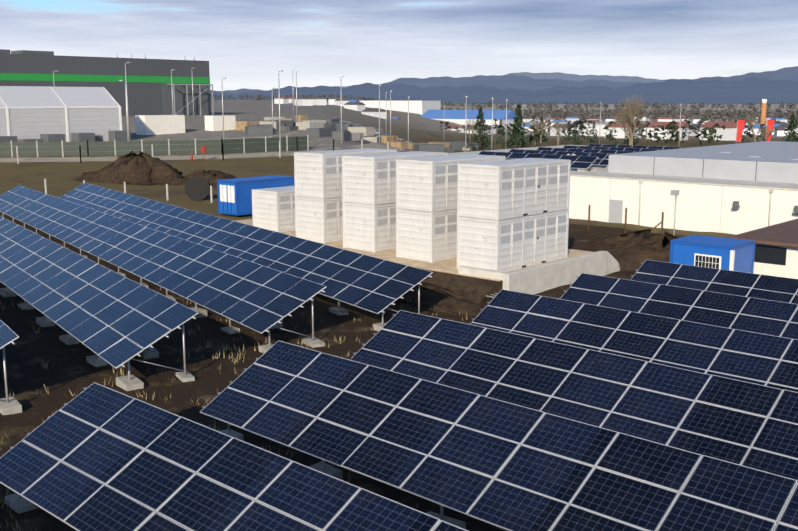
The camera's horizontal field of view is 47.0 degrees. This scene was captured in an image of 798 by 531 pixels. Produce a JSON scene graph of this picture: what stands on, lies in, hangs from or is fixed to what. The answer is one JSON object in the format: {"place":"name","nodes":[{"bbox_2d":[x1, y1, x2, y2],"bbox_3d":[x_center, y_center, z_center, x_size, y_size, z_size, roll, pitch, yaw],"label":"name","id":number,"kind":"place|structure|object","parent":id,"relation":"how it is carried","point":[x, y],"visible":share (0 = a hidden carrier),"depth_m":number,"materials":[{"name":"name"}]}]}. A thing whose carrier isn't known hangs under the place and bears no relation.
{"place":"outdoors","nodes":[
{"label":"outdoors","id":0,"kind":"place"},
{"bbox_2d":[0,141,399,161],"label":"dirt road","id":1,"kind":"structure","parent":0,"point":[381,145],"depth_m":122.59,"materials":[{"name":"brown soil"}]},
{"bbox_2d":[160,121,412,150],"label":"yard pavement","id":2,"kind":"structure","parent":0,"point":[409,149],"depth_m":152.65,"materials":[{"name":"grey concrete"}]},
{"bbox_2d":[0,115,484,151],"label":"yard stacks and vans","id":3,"kind":"object","parent":2,"relation":"on","point":[157,124],"visible":0.85,"depth_m":164.02,"materials":[{"name":"concrete"}]},
{"bbox_2d":[0,100,797,530],"bbox_3d":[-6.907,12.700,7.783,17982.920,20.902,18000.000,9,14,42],"label":"ground","id":4,"kind":"structure","parent":0,"point":[70,370],"depth_m":35.73,"materials":[{"name":"soil"}]},
{"bbox_2d":[0,320,21,414],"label":"solar panels","id":5,"kind":"object","parent":4,"relation":"on","point":[12,404],"visible":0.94,"depth_m":24.59,"materials":[{"name":"blue glass"}]},
{"bbox_2d":[0,86,121,141],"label":"tent hall","id":6,"kind":"structure","parent":4,"relation":"on","point":[30,112],"depth_m":137.87,"materials":[{"name":"grey fabric"}]},
{"bbox_2d":[0,216,197,390],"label":"solar panels","id":7,"kind":"object","parent":4,"relation":"on","point":[99,294],"visible":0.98,"depth_m":32.08,"materials":[{"name":"blue glass"}]},
{"bbox_2d":[0,49,213,115],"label":"warehouse","id":8,"kind":"structure","parent":4,"relation":"on","point":[149,89],"depth_m":228.72,"materials":[{"name":"grey metal"}]},
{"bbox_2d":[73,150,187,184],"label":"dirt mound","id":9,"kind":"object","parent":4,"relation":"on","point":[133,167],"visible":1,"depth_m":98.97,"materials":[{"name":"soil"}]},
{"bbox_2d":[0,185,325,352],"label":"solar panels","id":10,"kind":"object","parent":4,"relation":"on","point":[266,299],"visible":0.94,"depth_m":39.92,"materials":[{"name":"blue glass"}]},
{"bbox_2d":[0,135,388,202],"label":"fence posts","id":11,"kind":"object","parent":4,"relation":"on","point":[114,148],"visible":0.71,"depth_m":125.08,"materials":[{"name":"grey concrete"}]},
{"bbox_2d":[184,176,209,200],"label":"cable reel","id":12,"kind":"object","parent":4,"relation":"on","point":[196,188],"visible":0.96,"depth_m":82.13,"materials":[{"name":"black"}]},
{"bbox_2d":[190,146,205,160],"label":"hydrant and box","id":13,"kind":"object","parent":4,"relation":"on","point":[203,149],"visible":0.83,"depth_m":118.58,"materials":[{"name":"red paint"}]},
{"bbox_2d":[183,169,235,186],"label":"dirt mound","id":14,"kind":"object","parent":4,"relation":"on","point":[211,177],"visible":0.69,"depth_m":98.00,"materials":[{"name":"soil"}]},
{"bbox_2d":[0,382,467,530],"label":"solar panels","id":15,"kind":"object","parent":4,"relation":"on","point":[108,481],"visible":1,"depth_m":16.59,"materials":[{"name":"blue glass"}]},
{"bbox_2d":[59,183,432,330],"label":"solar panels","id":16,"kind":"object","parent":4,"relation":"on","point":[371,284],"visible":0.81,"depth_m":43.66,"materials":[{"name":"blue glass"}]},
{"bbox_2d":[217,175,294,215],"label":"blue container","id":17,"kind":"object","parent":4,"relation":"on","point":[234,196],"visible":0.71,"depth_m":71.00,"materials":[{"name":"blue metal"}]},
{"bbox_2d":[53,62,680,151],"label":"light poles","id":18,"kind":"object","parent":4,"relation":"on","point":[128,131],"visible":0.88,"depth_m":156.74,"materials":[{"name":"grey metal"}]},
{"bbox_2d":[0,287,777,530],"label":"dry grass tufts","id":19,"kind":"object","parent":4,"relation":"on","point":[14,528],"visible":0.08,"depth_m":29.04,"materials":[{"name":"yellow"}]},
{"bbox_2d":[236,219,618,303],"bbox_3d":[-2.385,-1.050,54.300,27.800,1.170,14.400,9,14,42],"label":"gravel pad","id":20,"kind":"object","parent":4,"relation":"on","point":[474,289],"visible":0.24,"depth_m":43.40,"materials":[{"name":"stone"}]},
{"bbox_2d":[252,186,295,232],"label":"battery container","id":21,"kind":"object","parent":20,"relation":"on","point":[273,209],"visible":0.33,"depth_m":56.51,"materials":[{"name":"white metal"}]},
{"bbox_2d":[295,196,342,243],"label":"battery container","id":22,"kind":"object","parent":20,"relation":"on","point":[319,220],"visible":0.46,"depth_m":52.52,"materials":[{"name":"white metal"}]},
{"bbox_2d":[294,148,396,198],"bbox_3d":[-3.092,-5.519,54.394,2.462,2.524,6.060,9,14,42],"label":"battery container","id":23,"kind":"object","parent":22,"relation":"on","point":[317,174],"visible":0.48,"depth_m":52.18,"materials":[{"name":"white metal"}]},
{"bbox_2d":[342,202,395,252],"bbox_3d":[-0.147,-2.475,51.790,2.462,2.524,6.060,9,14,42],"label":"battery container","id":24,"kind":"object","parent":20,"relation":"on","point":[368,227],"visible":0.4,"depth_m":49.51,"materials":[{"name":"white metal"}]},
{"bbox_2d":[342,151,447,204],"bbox_3d":[-0.147,-4.964,51.337,2.462,2.524,6.060,9,14,42],"label":"battery container","id":25,"kind":"object","parent":24,"relation":"on","point":[369,179],"visible":0.58,"depth_m":49.16,"materials":[{"name":"white metal"}]},
{"bbox_2d":[396,209,457,262],"bbox_3d":[2.797,-1.919,48.733,2.462,2.524,6.060,9,14,42],"label":"battery container","id":26,"kind":"object","parent":20,"relation":"on","point":[430,237],"visible":0.48,"depth_m":46.50,"materials":[{"name":"white metal"}]},
{"bbox_2d":[396,154,505,212],"bbox_3d":[2.797,-4.408,48.280,2.462,2.524,6.060,9,14,42],"label":"battery container","id":27,"kind":"object","parent":26,"relation":"on","point":[427,184],"visible":0.56,"depth_m":46.16,"materials":[{"name":"white metal"}]},
{"bbox_2d":[457,209,568,271],"bbox_3d":[5.741,-1.364,45.676,2.462,2.524,6.060,9,14,42],"label":"battery container","id":28,"kind":"object","parent":20,"relation":"on","point":[508,245],"visible":0.94,"depth_m":43.99,"materials":[{"name":"white metal"}]},
{"bbox_2d":[457,158,570,220],"bbox_3d":[5.741,-3.853,45.223,2.462,2.524,6.060,9,14,42],"label":"battery container","id":29,"kind":"object","parent":28,"relation":"on","point":[498,190],"visible":1,"depth_m":43.58,"materials":[{"name":"white metal"}]},
{"bbox_2d":[395,282,484,316],"bbox_3d":[-0.664,0.790,43.091,16.759,1.131,4.214,9,14,42],"label":"dirt heap","id":30,"kind":"object","parent":4,"relation":"on","point":[434,297],"visible":0.23,"depth_m":39.77,"materials":[{"name":"soil"}]},
{"bbox_2d":[200,340,797,530],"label":"solar panels","id":31,"kind":"object","parent":4,"relation":"on","point":[410,437],"visible":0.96,"depth_m":18.09,"materials":[{"name":"blue glass"}]},
{"bbox_2d":[210,93,796,108],"bbox_3d":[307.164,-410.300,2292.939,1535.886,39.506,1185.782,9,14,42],"label":"tree line","id":32,"kind":"object","parent":4,"relation":"on","point":[606,105],"visible":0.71,"depth_m":2317.88,"materials":[{"name":"grey"}]},
{"bbox_2d":[274,97,797,140],"bbox_3d":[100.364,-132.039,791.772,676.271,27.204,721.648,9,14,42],"label":"buildings","id":33,"kind":"structure","parent":4,"relation":"on","point":[429,109],"depth_m":704.65,"materials":[{"name":"grey"}]},
{"bbox_2d":[458,250,619,293],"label":"retaining wall","id":34,"kind":"structure","parent":4,"relation":"on","point":[541,278],"depth_m":43.85,"materials":[{"name":"concrete"}]},
{"bbox_2d":[350,310,797,490],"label":"solar panels","id":35,"kind":"object","parent":4,"relation":"on","point":[739,422],"visible":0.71,"depth_m":22.49,"materials":[{"name":"blue glass"}]},
{"bbox_2d":[357,96,797,121],"bbox_3d":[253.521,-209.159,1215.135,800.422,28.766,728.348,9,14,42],"label":"tree line","id":36,"kind":"object","parent":4,"relation":"on","point":[583,114],"visible":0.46,"depth_m":1093.47,"materials":[{"name":"brown plant"}]},
{"bbox_2d":[439,115,788,135],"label":"trees","id":37,"kind":"object","parent":4,"relation":"on","point":[550,123],"visible":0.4,"depth_m":537.88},
{"bbox_2d":[464,94,774,145],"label":"bare trees","id":38,"kind":"object","parent":4,"relation":"on","point":[632,113],"visible":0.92,"depth_m":161.80,"materials":[{"name":"brown plant"}]},
{"bbox_2d":[448,141,797,234],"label":"white building","id":39,"kind":"structure","parent":4,"relation":"on","point":[737,190],"depth_m":65.66,"materials":[{"name":"paint"}]},
{"bbox_2d":[478,151,599,171],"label":"solar panel row","id":40,"kind":"object","parent":39,"relation":"on","point":[582,163],"visible":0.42,"depth_m":75.20,"materials":[{"name":"blue glass"}]},
{"bbox_2d":[509,149,611,167],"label":"solar panel row","id":41,"kind":"object","parent":39,"relation":"on","point":[603,159],"visible":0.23,"depth_m":79.25,"materials":[{"name":"blue glass"}]},
{"bbox_2d":[537,147,643,153],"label":"solar panel row","id":42,"kind":"object","parent":39,"relation":"on","point":[580,150],"visible":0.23,"depth_m":83.92,"materials":[{"name":"blue glass"}]},
{"bbox_2d":[563,145,668,151],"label":"solar panel row","id":43,"kind":"object","parent":39,"relation":"on","point":[608,148],"visible":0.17,"depth_m":87.09,"materials":[{"name":"blue glass"}]},
{"bbox_2d":[587,144,687,148],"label":"solar panel row","id":44,"kind":"object","parent":39,"relation":"on","point":[628,146],"visible":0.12,"depth_m":90.48,"materials":[{"name":"blue glass"}]},
{"bbox_2d":[567,152,797,168],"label":"skylights and ladder hoops","id":45,"kind":"object","parent":39,"relation":"on","point":[719,152],"visible":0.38,"depth_m":74.35,"materials":[{"name":"white"}]},
{"bbox_2d":[568,229,678,270],"bbox_3d":[14.809,-0.966,51.309,14.092,1.875,10.101,9,14,42],"label":"dirt heap","id":46,"kind":"object","parent":4,"relation":"on","point":[632,251],"visible":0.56,"depth_m":50.84,"materials":[{"name":"soil"}]},
{"bbox_2d":[463,104,797,150],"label":"conifer trees","id":47,"kind":"object","parent":4,"relation":"on","point":[518,137],"visible":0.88,"depth_m":176.45,"materials":[{"name":"green plant"}]},
{"bbox_2d":[588,190,678,235],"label":"posts","id":48,"kind":"object","parent":4,"relation":"on","point":[675,192],"visible":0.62,"depth_m":59.45,"materials":[{"name":"brown"}]},
{"bbox_2d":[470,289,797,404],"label":"solar panels","id":49,"kind":"object","parent":4,"relation":"on","point":[750,357],"visible":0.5,"depth_m":27.56,"materials":[{"name":"blue glass"}]},
{"bbox_2d":[521,116,797,144],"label":"trees","id":50,"kind":"object","parent":4,"relation":"on","point":[672,127],"visible":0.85,"depth_m":253.48,"materials":[{"name":"green plant"}]},
{"bbox_2d":[557,273,797,360],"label":"solar panels","id":51,"kind":"object","parent":4,"relation":"on","point":[761,316],"visible":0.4,"depth_m":32.40,"materials":[{"name":"blue glass"}]},
{"bbox_2d":[669,235,755,272],"bbox_3d":[14.538,0.119,42.737,3.004,2.606,2.482,9,14,42],"label":"blue container","id":52,"kind":"object","parent":4,"relation":"on","point":[731,254],"visible":0.52,"depth_m":41.87,"materials":[{"name":"blue metal"}]},
{"bbox_2d":[631,260,797,325],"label":"solar panels","id":53,"kind":"object","parent":4,"relation":"on","point":[773,288],"visible":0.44,"depth_m":37.15,"materials":[{"name":"blue glass"}]},
{"bbox_2d":[736,119,774,141],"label":"flags","id":54,"kind":"object","parent":4,"relation":"on","point":[740,128],"visible":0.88,"depth_m":193.06,"materials":[{"name":"red fabric"}]},
{"bbox_2d":[728,219,797,281],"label":"brown roof building","id":55,"kind":"structure","parent":4,"relation":"on","point":[776,249],"depth_m":44.79,"materials":[{"name":"white paint"}]},
{"bbox_2d":[760,99,766,126],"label":"chimney","id":56,"kind":"object","parent":4,"relation":"on","point":[763,112],"visible":0.83,"depth_m":651.77,"materials":[{"name":"brown brick"}]},
{"bbox_2d":[0,0,797,90],"label":"sky","id":57,"kind":"structure","parent":0,"point":[246,43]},
{"bbox_2d":[334,72,667,87],"bbox_3d":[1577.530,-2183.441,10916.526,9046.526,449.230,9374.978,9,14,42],"label":"ridge","id":58,"kind":"structure","parent":0,"point":[563,76],"depth_m":10377.99,"materials":[{"name":"blue"}]},
{"bbox_2d":[210,77,797,103],"bbox_3d":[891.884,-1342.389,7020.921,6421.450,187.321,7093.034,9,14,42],"label":"hills","id":59,"kind":"structure","parent":0,"point":[748,90],"depth_m":5325.96,"materials":[{"name":"blue"}]},
{"bbox_2d":[217,66,797,93],"bbox_3d":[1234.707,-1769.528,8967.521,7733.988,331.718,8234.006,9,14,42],"label":"mountains","id":60,"kind":"structure","parent":0,"point":[532,84],"depth_m":8199.68,"materials":[{"name":"blue"}]}
]}

